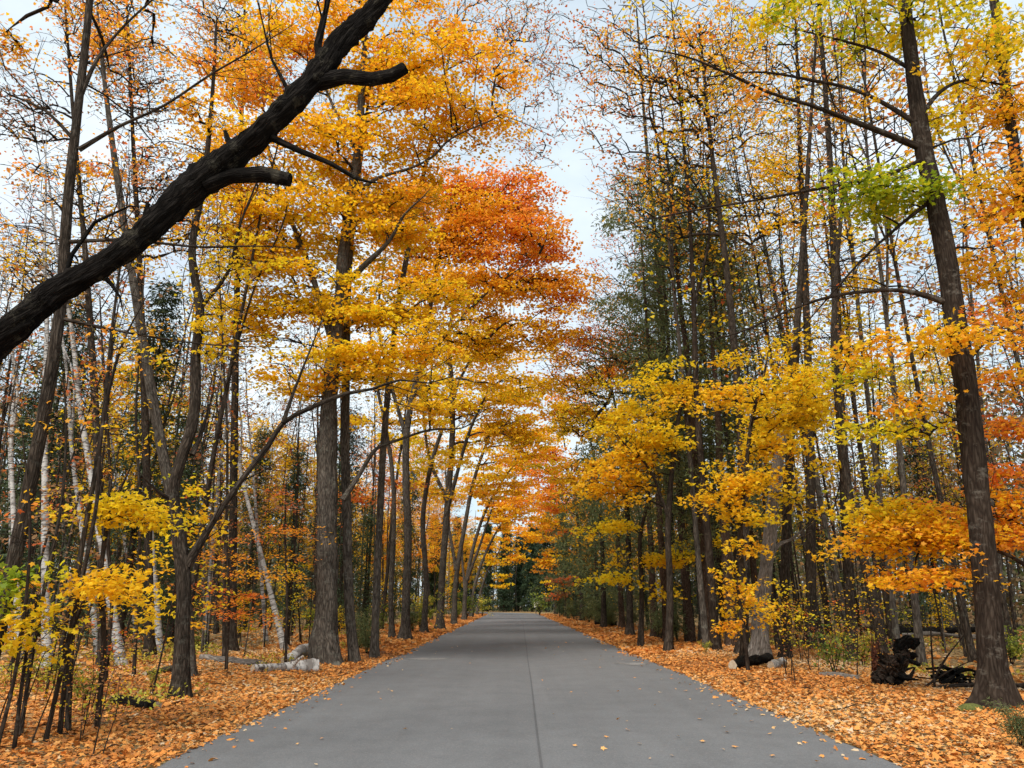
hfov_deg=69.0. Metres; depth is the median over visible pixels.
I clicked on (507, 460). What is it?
maple tree
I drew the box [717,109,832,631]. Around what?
bare tree
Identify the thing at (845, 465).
maple tree
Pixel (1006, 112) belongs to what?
maple tree
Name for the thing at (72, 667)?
sapling
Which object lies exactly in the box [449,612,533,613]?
road
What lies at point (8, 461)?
birch tree
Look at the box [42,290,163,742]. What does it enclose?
sapling
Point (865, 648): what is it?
shrub
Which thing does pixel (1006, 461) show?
bare tree
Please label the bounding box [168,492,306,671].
sapling
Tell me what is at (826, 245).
bare tree
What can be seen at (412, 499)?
hemlock tree
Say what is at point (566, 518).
spruce tree
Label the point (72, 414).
birch tree
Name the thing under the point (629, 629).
maple tree
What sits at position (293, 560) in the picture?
bare tree
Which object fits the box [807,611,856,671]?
shrub
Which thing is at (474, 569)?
maple tree
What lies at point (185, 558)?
maple tree
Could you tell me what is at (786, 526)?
maple tree
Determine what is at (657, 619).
evergreen shrub
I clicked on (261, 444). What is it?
hemlock tree
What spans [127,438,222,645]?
hemlock tree
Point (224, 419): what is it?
bare tree
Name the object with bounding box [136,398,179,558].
bare tree
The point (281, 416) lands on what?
bare tree
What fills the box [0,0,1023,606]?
sky
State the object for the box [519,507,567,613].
maple tree
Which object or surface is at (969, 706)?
moss mound
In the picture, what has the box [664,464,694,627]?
bare tree
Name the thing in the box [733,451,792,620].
hemlock tree
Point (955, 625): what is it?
fallen log
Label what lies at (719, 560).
cedar tree
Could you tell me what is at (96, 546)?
bare tree
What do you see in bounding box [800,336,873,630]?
bare tree
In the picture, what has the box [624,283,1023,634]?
woods
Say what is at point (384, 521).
maple tree
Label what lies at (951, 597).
sapling
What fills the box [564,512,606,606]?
maple tree
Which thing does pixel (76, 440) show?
bare tree
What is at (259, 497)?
bare tree
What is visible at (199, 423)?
maple tree
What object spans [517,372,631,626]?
maple tree
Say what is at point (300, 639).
bare tree
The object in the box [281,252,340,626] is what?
bare tree
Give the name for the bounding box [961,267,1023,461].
bare tree
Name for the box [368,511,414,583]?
maple tree
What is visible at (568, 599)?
hemlock tree
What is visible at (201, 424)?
bare tree
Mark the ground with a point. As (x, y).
(937, 663)
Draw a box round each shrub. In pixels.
[34,652,62,677]
[73,667,98,699]
[143,666,169,684]
[194,630,206,645]
[290,604,342,639]
[338,606,383,647]
[356,617,386,653]
[365,595,394,628]
[400,603,421,630]
[410,592,444,629]
[457,579,485,616]
[476,597,492,615]
[528,583,550,614]
[563,598,579,618]
[575,600,594,621]
[584,588,624,622]
[606,604,618,625]
[618,600,638,623]
[644,597,679,637]
[659,597,690,640]
[697,641,711,653]
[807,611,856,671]
[832,631,874,665]
[981,696,1023,747]
[1004,625,1023,664]
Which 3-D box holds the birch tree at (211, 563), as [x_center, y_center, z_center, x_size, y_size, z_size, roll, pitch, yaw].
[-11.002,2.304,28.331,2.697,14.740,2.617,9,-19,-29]
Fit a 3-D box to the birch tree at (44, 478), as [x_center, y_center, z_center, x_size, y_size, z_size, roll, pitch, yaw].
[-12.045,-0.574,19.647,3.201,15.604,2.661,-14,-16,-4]
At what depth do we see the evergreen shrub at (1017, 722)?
7.84 m
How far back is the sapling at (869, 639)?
13.94 m
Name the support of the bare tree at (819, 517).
on the ground
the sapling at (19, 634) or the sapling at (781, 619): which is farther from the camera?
the sapling at (781, 619)
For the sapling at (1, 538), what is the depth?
15.35 m
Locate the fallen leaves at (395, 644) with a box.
[249,613,487,654]
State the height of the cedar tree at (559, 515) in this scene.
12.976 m
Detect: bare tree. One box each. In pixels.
[0,165,61,453]
[0,185,57,390]
[0,216,86,501]
[0,225,37,459]
[0,263,49,469]
[0,277,31,455]
[0,331,43,497]
[0,384,21,518]
[7,191,121,546]
[7,262,158,672]
[10,424,73,638]
[22,356,89,613]
[25,330,122,676]
[26,254,120,622]
[34,312,126,619]
[36,282,111,549]
[49,252,162,633]
[58,163,184,669]
[60,178,180,608]
[75,427,121,650]
[79,463,119,645]
[80,389,132,645]
[105,305,149,569]
[112,474,142,574]
[123,368,213,644]
[125,474,161,619]
[132,222,228,561]
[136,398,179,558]
[151,144,232,578]
[157,326,232,535]
[158,194,271,642]
[161,306,251,652]
[168,292,252,645]
[174,154,269,655]
[175,332,240,478]
[176,334,225,575]
[177,298,257,581]
[182,230,255,633]
[189,23,333,603]
[200,439,249,647]
[201,350,244,496]
[205,384,249,594]
[205,391,259,650]
[237,379,290,637]
[239,467,282,655]
[239,498,266,644]
[240,409,278,620]
[247,442,291,646]
[251,390,286,591]
[258,346,319,627]
[259,413,287,616]
[263,397,310,630]
[265,397,313,642]
[271,290,325,644]
[275,318,316,627]
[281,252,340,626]
[281,387,319,635]
[296,351,338,623]
[298,467,317,642]
[299,459,311,611]
[322,344,368,629]
[337,401,375,587]
[350,322,397,615]
[350,398,388,614]
[354,393,398,575]
[360,442,387,545]
[374,257,443,628]
[375,426,412,617]
[385,475,412,597]
[411,430,439,610]
[415,463,436,617]
[430,503,450,565]
[431,442,453,609]
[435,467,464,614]
[592,0,718,647]
[603,307,658,625]
[604,345,649,623]
[618,0,757,650]
[628,200,710,604]
[649,0,771,614]
[662,32,751,640]
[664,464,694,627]
[673,278,719,614]
[674,274,764,479]
[678,0,826,646]
[681,0,845,635]
[699,349,737,579]
[703,203,791,648]
[704,239,798,630]
[706,217,816,631]
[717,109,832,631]
[726,263,804,578]
[729,427,779,638]
[732,127,829,634]
[737,153,843,591]
[739,269,822,645]
[744,234,800,454]
[746,418,780,645]
[747,333,810,648]
[763,186,908,647]
[765,1,903,653]
[766,73,892,605]
[770,413,804,557]
[771,413,802,622]
[773,1,976,661]
[778,0,918,653]
[786,0,951,667]
[792,455,834,647]
[794,430,819,630]
[796,428,836,557]
[798,427,842,639]
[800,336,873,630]
[812,355,862,634]
[814,336,882,515]
[815,446,838,569]
[820,367,862,627]
[822,438,861,615]
[836,468,863,634]
[841,232,913,493]
[846,337,916,601]
[875,322,954,633]
[879,0,1023,396]
[880,381,944,649]
[893,259,962,480]
[895,388,962,646]
[898,220,1014,641]
[905,131,1020,658]
[907,423,956,652]
[908,460,959,569]
[913,0,1020,644]
[913,419,969,623]
[919,371,966,656]
[923,10,1023,363]
[926,385,973,599]
[926,402,972,611]
[943,298,1016,639]
[955,351,1023,560]
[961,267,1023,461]
[975,325,1023,520]
[981,128,1023,419]
[983,403,1018,627]
[984,404,1023,601]
[988,438,1023,554]
[989,314,1023,488]
[997,329,1022,482]
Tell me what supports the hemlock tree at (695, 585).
on the ground
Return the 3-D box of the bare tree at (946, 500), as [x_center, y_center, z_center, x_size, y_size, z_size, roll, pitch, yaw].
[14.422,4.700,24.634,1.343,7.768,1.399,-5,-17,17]
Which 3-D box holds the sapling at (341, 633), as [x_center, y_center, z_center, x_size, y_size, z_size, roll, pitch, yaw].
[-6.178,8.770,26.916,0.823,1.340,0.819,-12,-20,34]
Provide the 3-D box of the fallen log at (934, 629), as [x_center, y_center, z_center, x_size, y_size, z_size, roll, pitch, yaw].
[18.735,10.951,33.072,8.772,0.463,0.479,10,-19,-32]
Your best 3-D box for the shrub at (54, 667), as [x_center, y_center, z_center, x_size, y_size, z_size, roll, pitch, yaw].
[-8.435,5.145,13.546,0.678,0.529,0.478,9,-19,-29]
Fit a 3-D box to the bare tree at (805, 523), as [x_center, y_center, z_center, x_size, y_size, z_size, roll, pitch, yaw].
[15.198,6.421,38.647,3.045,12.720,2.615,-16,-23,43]
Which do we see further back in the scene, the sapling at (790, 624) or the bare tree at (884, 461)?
the bare tree at (884, 461)
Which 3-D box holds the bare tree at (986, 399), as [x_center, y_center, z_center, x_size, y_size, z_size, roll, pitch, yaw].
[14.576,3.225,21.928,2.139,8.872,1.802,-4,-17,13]
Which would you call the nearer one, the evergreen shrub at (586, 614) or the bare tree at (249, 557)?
the bare tree at (249, 557)
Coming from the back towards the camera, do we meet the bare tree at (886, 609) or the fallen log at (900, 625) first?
the fallen log at (900, 625)
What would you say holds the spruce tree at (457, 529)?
on the ground
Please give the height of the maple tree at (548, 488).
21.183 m
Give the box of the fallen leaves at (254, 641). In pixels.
[0,623,368,688]
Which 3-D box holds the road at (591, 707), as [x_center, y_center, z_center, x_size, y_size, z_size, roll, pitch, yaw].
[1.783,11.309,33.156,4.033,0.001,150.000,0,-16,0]
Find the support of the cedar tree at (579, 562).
on the ground
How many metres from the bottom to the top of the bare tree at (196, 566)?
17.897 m
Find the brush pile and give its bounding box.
[915,664,975,684]
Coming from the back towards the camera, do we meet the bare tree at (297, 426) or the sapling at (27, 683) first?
the bare tree at (297, 426)
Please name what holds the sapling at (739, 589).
on the ground
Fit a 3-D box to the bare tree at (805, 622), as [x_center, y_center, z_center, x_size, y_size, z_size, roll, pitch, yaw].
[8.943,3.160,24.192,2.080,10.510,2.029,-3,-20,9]
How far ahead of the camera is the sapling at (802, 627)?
16.73 m
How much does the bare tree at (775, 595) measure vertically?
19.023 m
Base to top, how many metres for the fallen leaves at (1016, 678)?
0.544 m
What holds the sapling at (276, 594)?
on the ground
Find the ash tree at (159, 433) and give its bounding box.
[52,2,197,677]
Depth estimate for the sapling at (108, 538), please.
15.15 m
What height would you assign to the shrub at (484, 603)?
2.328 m
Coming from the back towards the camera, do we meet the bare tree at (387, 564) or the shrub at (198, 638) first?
the bare tree at (387, 564)
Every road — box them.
[156,614,539,767]
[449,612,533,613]
[518,614,901,767]
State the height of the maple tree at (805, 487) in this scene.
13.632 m
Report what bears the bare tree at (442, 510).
on the ground
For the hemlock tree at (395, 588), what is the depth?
45.83 m
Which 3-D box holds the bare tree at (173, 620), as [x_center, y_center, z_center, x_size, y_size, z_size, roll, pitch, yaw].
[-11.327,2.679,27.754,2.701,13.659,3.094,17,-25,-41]
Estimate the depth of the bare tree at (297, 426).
42.77 m
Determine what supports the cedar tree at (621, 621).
on the ground
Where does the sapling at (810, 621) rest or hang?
on the ground
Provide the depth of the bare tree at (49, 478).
38.48 m
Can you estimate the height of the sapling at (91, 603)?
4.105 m
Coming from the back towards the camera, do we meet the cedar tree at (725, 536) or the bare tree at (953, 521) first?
the bare tree at (953, 521)
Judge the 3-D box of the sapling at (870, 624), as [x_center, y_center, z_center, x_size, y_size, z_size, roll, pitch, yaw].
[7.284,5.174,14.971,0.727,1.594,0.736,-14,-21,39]
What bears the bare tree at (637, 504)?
on the ground
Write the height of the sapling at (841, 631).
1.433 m
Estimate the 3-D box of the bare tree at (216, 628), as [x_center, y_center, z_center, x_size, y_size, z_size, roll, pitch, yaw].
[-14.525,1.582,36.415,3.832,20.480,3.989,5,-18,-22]
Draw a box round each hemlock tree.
[0,298,99,639]
[0,387,52,613]
[0,408,96,636]
[28,273,209,653]
[121,448,199,624]
[126,410,213,637]
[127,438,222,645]
[213,424,285,630]
[247,447,315,628]
[295,467,316,623]
[299,406,380,631]
[303,466,367,619]
[352,495,387,618]
[380,468,432,622]
[384,570,400,623]
[446,589,452,619]
[548,511,588,614]
[554,588,563,615]
[561,599,565,615]
[564,595,572,618]
[570,481,616,613]
[572,590,579,619]
[606,499,645,619]
[624,585,638,625]
[644,414,718,626]
[644,590,649,630]
[675,480,737,619]
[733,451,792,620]
[884,413,974,624]
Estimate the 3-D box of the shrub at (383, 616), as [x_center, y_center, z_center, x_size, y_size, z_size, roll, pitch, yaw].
[-6.747,11.489,37.475,1.674,2.140,1.628,-15,-22,42]
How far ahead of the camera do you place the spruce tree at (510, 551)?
147.53 m
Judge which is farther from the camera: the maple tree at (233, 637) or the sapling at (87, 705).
the maple tree at (233, 637)
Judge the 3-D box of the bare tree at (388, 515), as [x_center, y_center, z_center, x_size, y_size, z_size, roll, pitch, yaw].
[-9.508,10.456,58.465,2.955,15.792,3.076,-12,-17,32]
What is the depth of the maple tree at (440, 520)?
97.50 m
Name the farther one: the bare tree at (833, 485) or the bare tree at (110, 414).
the bare tree at (833, 485)
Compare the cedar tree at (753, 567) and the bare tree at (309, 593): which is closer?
the cedar tree at (753, 567)
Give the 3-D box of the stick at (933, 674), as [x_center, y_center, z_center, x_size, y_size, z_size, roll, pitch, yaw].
[7.676,4.757,13.630,0.202,1.547,0.078,1,-16,-5]
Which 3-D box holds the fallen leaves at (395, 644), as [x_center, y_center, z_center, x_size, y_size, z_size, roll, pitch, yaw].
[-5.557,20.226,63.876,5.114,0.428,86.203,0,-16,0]
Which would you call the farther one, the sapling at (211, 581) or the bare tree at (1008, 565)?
the bare tree at (1008, 565)
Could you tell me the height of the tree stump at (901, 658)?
1.195 m
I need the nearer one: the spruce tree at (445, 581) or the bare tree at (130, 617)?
the bare tree at (130, 617)
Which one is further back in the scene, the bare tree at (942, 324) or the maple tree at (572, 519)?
the maple tree at (572, 519)
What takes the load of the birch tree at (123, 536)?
on the ground
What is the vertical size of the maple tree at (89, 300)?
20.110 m
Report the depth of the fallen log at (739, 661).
17.60 m
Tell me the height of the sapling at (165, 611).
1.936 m
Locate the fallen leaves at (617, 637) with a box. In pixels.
[540,613,776,654]
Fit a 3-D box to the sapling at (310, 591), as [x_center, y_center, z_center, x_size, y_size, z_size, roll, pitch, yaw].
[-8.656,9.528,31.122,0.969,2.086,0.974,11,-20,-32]
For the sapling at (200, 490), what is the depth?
14.67 m
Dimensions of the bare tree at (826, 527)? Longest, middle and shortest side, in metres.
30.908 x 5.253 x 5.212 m
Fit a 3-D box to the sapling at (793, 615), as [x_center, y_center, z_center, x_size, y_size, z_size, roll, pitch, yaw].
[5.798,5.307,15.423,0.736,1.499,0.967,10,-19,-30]
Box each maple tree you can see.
[0,0,146,665]
[0,0,357,656]
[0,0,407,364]
[23,410,140,628]
[45,0,230,656]
[51,339,189,630]
[105,0,484,699]
[131,385,223,542]
[165,0,299,650]
[185,0,542,665]
[211,419,294,620]
[238,33,459,662]
[257,437,338,605]
[295,328,485,637]
[304,470,367,558]
[337,478,385,588]
[352,154,612,638]
[352,443,413,598]
[356,525,397,585]
[364,375,477,631]
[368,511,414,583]
[369,0,577,658]
[374,287,574,628]
[383,501,419,601]
[385,431,458,619]
[398,480,443,613]
[398,512,430,579]
[417,497,454,612]
[418,373,570,623]
[435,553,454,591]
[446,516,476,597]
[453,415,570,619]
[456,534,488,588]
[464,523,552,613]
[467,460,561,616]
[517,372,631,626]
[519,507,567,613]
[525,389,605,620]
[526,463,580,615]
[531,0,810,653]
[532,8,675,579]
[536,325,686,634]
[550,355,734,650]
[564,481,619,619]
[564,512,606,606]
[566,0,1023,711]
[569,477,736,646]
[596,492,637,591]
[598,514,625,606]
[620,471,663,616]
[641,439,685,552]
[642,353,858,655]
[650,0,884,648]
[704,22,865,658]
[735,409,795,575]
[753,392,836,576]
[762,150,934,653]
[766,13,908,662]
[807,363,1023,597]
[851,363,948,626]
[894,340,1016,565]
[923,0,1023,329]
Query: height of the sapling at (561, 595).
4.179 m
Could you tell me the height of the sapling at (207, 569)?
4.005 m
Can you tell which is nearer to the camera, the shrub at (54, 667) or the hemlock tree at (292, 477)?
the shrub at (54, 667)
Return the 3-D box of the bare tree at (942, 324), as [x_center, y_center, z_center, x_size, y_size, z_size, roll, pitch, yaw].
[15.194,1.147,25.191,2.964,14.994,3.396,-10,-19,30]
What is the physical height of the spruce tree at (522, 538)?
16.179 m
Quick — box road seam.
[519,616,542,767]
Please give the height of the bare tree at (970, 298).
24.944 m
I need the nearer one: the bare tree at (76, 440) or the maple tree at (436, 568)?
the bare tree at (76, 440)
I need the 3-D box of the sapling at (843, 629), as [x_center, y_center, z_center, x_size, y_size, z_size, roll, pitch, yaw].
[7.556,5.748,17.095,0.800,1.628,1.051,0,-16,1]
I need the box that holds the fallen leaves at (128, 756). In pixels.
[0,648,404,767]
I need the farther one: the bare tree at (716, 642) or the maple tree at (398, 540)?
the maple tree at (398, 540)
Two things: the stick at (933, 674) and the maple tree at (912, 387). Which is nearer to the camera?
the stick at (933, 674)
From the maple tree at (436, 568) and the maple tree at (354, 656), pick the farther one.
the maple tree at (436, 568)
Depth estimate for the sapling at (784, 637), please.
17.31 m
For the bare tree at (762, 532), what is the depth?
25.09 m
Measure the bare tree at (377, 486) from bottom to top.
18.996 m
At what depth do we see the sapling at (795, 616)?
20.11 m
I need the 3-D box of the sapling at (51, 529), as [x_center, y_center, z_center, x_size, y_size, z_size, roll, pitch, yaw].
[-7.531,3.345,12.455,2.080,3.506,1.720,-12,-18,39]
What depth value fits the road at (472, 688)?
10.00 m
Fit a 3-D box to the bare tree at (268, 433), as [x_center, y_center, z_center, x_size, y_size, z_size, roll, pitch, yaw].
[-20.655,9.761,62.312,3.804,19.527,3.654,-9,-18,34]
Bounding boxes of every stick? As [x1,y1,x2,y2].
[924,658,976,686]
[930,612,935,687]
[930,634,964,684]
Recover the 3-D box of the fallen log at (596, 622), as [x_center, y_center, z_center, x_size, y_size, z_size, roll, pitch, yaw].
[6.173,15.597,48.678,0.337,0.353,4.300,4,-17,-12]
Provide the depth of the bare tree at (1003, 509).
35.61 m
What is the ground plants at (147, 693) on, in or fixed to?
on the ground
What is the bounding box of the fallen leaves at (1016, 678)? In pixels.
[648,622,1023,695]
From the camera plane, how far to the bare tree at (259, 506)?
56.68 m
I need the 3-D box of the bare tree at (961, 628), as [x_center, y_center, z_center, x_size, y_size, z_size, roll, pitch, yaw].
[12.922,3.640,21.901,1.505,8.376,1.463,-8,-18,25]
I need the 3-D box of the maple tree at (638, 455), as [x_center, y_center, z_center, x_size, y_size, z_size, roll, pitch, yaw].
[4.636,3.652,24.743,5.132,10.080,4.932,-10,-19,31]
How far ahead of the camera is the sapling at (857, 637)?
15.90 m
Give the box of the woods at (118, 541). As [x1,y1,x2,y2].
[0,311,402,631]
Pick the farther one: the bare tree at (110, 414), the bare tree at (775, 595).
the bare tree at (775, 595)
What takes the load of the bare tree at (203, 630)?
on the ground
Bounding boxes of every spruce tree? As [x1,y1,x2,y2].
[396,543,419,611]
[419,519,447,610]
[431,522,451,607]
[445,516,461,609]
[457,541,473,611]
[467,547,483,609]
[477,522,499,611]
[492,524,522,610]
[492,537,517,611]
[507,536,527,611]
[515,523,545,611]
[517,532,529,609]
[528,526,545,610]
[531,514,555,611]
[544,515,574,612]
[606,499,625,606]
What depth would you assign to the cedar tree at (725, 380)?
34.01 m
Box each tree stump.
[870,635,920,686]
[871,637,880,675]
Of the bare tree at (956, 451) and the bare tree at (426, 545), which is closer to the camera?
the bare tree at (956, 451)
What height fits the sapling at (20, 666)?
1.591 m
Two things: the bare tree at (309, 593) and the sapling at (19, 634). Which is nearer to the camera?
the sapling at (19, 634)
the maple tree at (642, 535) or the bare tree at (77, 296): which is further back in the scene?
the maple tree at (642, 535)
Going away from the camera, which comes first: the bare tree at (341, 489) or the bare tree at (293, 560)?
the bare tree at (293, 560)
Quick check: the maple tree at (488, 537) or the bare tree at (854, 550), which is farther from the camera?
the maple tree at (488, 537)
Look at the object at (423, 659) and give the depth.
20.55 m
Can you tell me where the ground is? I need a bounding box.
[0,606,1023,767]
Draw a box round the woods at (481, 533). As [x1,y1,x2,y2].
[137,514,819,611]
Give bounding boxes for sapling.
[0,430,60,743]
[0,515,14,571]
[0,552,89,748]
[0,594,101,718]
[0,597,120,697]
[4,586,38,684]
[7,484,122,693]
[10,619,61,705]
[13,599,100,745]
[15,352,101,736]
[31,653,49,701]
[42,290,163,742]
[47,464,195,729]
[49,653,101,740]
[51,640,97,701]
[57,551,175,734]
[63,645,130,737]
[64,172,169,731]
[65,421,144,701]
[68,635,159,755]
[74,295,147,682]
[74,618,118,692]
[77,606,139,698]
[82,628,139,698]
[84,647,151,752]
[106,252,178,676]
[125,502,227,692]
[140,470,245,617]
[141,570,174,622]
[160,589,175,629]
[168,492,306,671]
[173,521,245,647]
[194,542,226,607]
[226,590,261,646]
[234,476,335,662]
[255,577,285,616]
[266,562,310,652]
[285,596,306,640]
[294,587,314,637]
[338,609,345,636]
[386,577,411,612]
[543,575,578,617]
[673,544,696,631]
[708,548,812,671]
[756,580,805,673]
[762,590,815,681]
[763,603,799,667]
[771,603,816,674]
[772,587,824,667]
[781,599,816,669]
[782,589,808,659]
[787,589,828,661]
[791,613,813,661]
[799,574,830,617]
[809,625,829,672]
[818,605,849,671]
[823,614,848,661]
[824,598,861,667]
[824,610,856,664]
[829,576,878,674]
[853,587,909,654]
[853,607,894,675]
[854,602,889,653]
[903,600,928,633]
[922,592,953,639]
[934,564,970,632]
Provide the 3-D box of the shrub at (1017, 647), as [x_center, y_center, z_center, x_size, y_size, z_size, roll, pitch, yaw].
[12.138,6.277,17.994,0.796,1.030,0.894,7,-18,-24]
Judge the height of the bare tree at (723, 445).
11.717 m
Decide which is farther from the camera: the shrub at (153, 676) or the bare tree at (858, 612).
the bare tree at (858, 612)
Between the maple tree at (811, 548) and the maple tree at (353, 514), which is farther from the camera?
the maple tree at (353, 514)
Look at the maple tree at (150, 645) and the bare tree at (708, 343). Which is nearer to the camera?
the maple tree at (150, 645)
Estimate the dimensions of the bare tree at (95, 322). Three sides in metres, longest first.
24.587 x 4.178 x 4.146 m
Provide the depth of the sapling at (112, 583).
8.84 m
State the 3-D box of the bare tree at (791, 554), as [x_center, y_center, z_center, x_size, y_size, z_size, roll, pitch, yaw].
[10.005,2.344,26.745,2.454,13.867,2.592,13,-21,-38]
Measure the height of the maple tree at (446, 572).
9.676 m
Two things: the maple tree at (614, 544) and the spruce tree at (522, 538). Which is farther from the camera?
the spruce tree at (522, 538)
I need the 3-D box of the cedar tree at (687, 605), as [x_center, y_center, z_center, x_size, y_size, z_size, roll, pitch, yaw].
[7.083,0.073,32.094,8.822,21.199,9.047,-11,-19,32]
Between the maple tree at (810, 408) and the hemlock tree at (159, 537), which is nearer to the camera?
the maple tree at (810, 408)
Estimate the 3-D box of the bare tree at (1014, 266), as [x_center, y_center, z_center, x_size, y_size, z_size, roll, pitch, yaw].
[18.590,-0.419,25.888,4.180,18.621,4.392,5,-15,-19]
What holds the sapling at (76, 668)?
on the ground
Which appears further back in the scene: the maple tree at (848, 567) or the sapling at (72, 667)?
the maple tree at (848, 567)
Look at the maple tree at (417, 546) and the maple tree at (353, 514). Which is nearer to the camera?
the maple tree at (353, 514)
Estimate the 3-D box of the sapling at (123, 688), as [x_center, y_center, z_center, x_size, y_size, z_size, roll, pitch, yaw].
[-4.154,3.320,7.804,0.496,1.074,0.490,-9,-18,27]
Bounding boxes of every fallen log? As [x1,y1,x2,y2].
[108,695,161,709]
[142,665,171,675]
[199,654,264,665]
[250,655,318,672]
[281,643,308,662]
[594,619,617,625]
[728,653,773,669]
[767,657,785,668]
[819,672,859,678]
[858,623,946,630]
[886,627,974,634]
[902,631,975,638]
[929,624,1023,627]
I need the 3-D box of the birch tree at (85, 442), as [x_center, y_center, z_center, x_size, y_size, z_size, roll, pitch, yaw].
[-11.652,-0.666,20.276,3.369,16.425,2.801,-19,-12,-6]
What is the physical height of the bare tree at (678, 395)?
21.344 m
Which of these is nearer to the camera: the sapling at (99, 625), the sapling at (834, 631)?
the sapling at (99, 625)
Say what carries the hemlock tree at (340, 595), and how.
on the ground
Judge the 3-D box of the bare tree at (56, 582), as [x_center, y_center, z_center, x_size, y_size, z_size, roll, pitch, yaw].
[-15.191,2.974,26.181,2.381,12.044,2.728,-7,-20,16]
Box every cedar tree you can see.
[527,460,643,620]
[531,506,614,614]
[537,407,694,627]
[561,167,777,641]
[562,314,722,636]
[571,157,751,641]
[581,244,735,630]
[596,133,782,640]
[624,170,799,632]
[627,208,830,645]
[652,249,803,639]
[664,162,860,596]
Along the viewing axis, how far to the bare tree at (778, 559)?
35.00 m
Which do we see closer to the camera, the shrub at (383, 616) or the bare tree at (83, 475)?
the bare tree at (83, 475)
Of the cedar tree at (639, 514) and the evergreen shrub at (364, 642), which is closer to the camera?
the evergreen shrub at (364, 642)
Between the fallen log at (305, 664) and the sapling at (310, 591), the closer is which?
the fallen log at (305, 664)
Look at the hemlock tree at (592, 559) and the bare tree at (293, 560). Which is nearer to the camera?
the bare tree at (293, 560)
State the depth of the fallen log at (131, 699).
10.82 m
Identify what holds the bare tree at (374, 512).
on the ground
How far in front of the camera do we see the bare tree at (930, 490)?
21.22 m
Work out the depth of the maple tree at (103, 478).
45.33 m
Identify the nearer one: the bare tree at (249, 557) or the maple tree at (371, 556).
the bare tree at (249, 557)
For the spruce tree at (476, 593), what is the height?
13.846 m
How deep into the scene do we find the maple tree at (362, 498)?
34.73 m
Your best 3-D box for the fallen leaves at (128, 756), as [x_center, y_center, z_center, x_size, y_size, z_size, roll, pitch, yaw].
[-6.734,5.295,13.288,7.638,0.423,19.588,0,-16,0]
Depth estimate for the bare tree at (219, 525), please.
25.08 m
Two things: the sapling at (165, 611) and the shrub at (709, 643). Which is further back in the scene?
the sapling at (165, 611)
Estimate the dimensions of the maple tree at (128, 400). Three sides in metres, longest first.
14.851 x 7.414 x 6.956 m
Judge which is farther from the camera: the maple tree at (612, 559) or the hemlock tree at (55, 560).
the maple tree at (612, 559)
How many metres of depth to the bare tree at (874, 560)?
26.36 m
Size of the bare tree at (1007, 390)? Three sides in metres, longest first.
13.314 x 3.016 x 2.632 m
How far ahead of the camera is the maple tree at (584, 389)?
34.62 m
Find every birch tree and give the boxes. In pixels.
[0,93,128,665]
[0,106,105,668]
[0,212,102,653]
[0,220,60,656]
[1,305,41,633]
[14,232,86,635]
[71,295,140,642]
[91,200,185,651]
[164,271,288,649]
[201,275,262,644]
[222,316,277,640]
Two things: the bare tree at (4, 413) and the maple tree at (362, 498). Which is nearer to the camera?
the bare tree at (4, 413)
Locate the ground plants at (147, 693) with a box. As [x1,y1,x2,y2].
[0,639,346,723]
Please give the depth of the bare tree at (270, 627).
37.38 m
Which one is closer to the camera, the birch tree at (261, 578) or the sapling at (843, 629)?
the sapling at (843, 629)
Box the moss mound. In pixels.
[957,703,982,711]
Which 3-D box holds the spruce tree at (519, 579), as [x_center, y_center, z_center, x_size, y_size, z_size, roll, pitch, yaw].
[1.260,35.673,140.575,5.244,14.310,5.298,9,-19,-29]
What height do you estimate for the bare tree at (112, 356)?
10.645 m
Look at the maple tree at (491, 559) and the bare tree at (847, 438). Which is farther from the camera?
the maple tree at (491, 559)
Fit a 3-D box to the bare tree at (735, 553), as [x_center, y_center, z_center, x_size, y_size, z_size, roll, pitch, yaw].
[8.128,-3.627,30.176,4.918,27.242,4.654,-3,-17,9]
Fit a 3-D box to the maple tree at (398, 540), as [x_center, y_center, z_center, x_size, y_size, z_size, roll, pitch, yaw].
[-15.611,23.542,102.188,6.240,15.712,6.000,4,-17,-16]
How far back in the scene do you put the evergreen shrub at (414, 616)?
39.71 m
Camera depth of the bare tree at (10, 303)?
33.89 m
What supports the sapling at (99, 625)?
on the ground
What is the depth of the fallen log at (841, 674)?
15.22 m
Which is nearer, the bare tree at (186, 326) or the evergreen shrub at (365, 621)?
the evergreen shrub at (365, 621)
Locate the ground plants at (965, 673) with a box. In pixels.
[721,630,1023,681]
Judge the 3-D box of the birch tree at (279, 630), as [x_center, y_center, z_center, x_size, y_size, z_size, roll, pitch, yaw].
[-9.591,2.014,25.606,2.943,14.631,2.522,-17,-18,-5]
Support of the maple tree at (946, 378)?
on the ground
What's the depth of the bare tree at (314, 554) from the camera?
25.08 m
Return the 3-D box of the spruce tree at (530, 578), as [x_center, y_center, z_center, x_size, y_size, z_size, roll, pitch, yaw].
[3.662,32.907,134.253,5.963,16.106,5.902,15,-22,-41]
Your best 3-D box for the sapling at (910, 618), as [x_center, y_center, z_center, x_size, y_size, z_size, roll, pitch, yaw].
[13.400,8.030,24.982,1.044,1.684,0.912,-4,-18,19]
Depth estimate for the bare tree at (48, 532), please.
16.84 m
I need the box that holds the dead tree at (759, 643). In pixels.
[748,407,811,656]
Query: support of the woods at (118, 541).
on the ground
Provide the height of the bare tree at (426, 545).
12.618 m
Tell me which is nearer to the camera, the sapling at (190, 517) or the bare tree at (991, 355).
the sapling at (190, 517)
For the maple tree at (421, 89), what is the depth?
21.89 m

